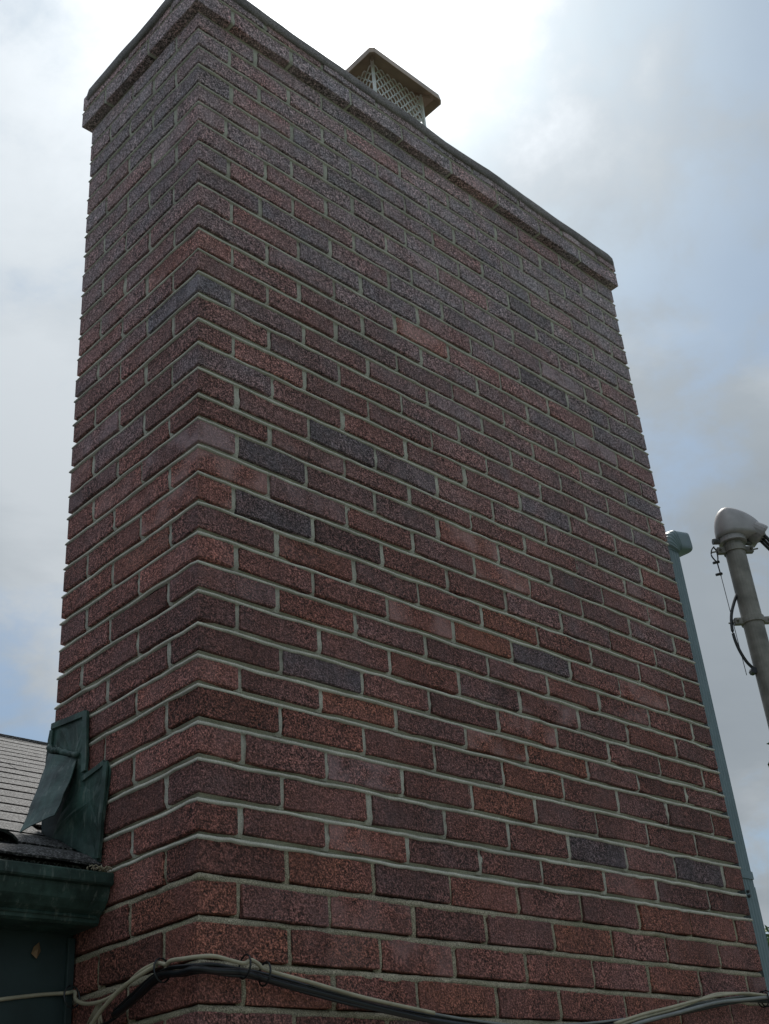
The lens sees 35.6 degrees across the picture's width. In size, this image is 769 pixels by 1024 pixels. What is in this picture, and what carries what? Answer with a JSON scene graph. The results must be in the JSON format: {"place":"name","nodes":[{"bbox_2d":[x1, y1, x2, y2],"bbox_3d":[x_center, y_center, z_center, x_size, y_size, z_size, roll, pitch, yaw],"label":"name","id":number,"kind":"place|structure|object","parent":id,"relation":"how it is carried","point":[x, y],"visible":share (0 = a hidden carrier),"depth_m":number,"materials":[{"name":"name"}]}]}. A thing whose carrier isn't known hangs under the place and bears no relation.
{"place":"outdoors","nodes":[
{"label":"outdoors","id":0,"kind":"place"},
{"bbox_2d":[0,0,768,937],"label":"sky","id":1,"kind":"structure","parent":0,"point":[641,127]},
{"bbox_2d":[765,925,768,945],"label":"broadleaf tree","id":2,"kind":"object","parent":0,"point":[766,930],"visible":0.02,"depth_m":18.29,"materials":[{"name":"green plant"}]},
{"bbox_3d":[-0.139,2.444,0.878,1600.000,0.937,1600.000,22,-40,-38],"label":"ground","id":3,"kind":"structure","parent":0,"visible":0},
{"bbox_2d":[0,733,101,1023],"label":"house","id":4,"kind":"structure","parent":3,"relation":"on","point":[24,970],"depth_m":2.11,"materials":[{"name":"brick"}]},
{"bbox_2d":[31,943,40,958],"bbox_3d":[-0.609,0.767,2.094,0.018,0.029,0.008,22,-40,-38],"label":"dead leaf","id":5,"kind":"object","parent":4,"relation":"attached to","point":[36,950],"visible":1,"depth_m":2.09,"materials":[{"name":"brown plant"}]},
{"bbox_2d":[0,859,113,934],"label":"gutter","id":6,"kind":"object","parent":4,"relation":"attached to","point":[36,897],"visible":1,"depth_m":2.06,"materials":[{"name":"green paint"}]},
{"bbox_2d":[86,865,112,872],"bbox_3d":[-0.503,0.632,2.120,0.060,0.012,0.028,15,-36,-31],"label":"gutter debris","id":7,"kind":"object","parent":6,"relation":"on","point":[101,868],"visible":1,"depth_m":2.12,"materials":[{"name":"plant"}]},
{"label":"patio","id":8,"kind":"structure","parent":0,"visible":0},
{"bbox_2d":[54,0,768,1023],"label":"chimney","id":9,"kind":"object","parent":8,"relation":"on","point":[378,678],"visible":0.99,"depth_m":2.69,"materials":[{"name":"brick"}]},
{"bbox_2d":[19,710,110,861],"bbox_3d":[-0.618,0.525,2.288,0.072,0.326,0.240,22,-40,-38],"label":"flashing","id":10,"kind":"object","parent":9,"relation":"attached to","point":[68,805],"visible":0.91,"depth_m":2.29,"materials":[{"name":"green paint"}]},
{"bbox_2d":[0,953,768,1023],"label":"cable bundle","id":11,"kind":"object","parent":9,"relation":"attached to","point":[269,975],"visible":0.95,"depth_m":2.01,"materials":[{"name":"black rubber"}]},
{"bbox_2d":[665,530,768,993],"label":"downspout","id":12,"kind":"object","parent":9,"relation":"attached to","point":[680,544],"visible":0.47,"depth_m":3.33,"materials":[{"name":"metal"}]},
{"bbox_2d":[710,507,768,727],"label":"service mast","id":13,"kind":"object","parent":8,"relation":"on","point":[736,531],"visible":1,"depth_m":3.56,"materials":[{"name":"metal"}]}
]}

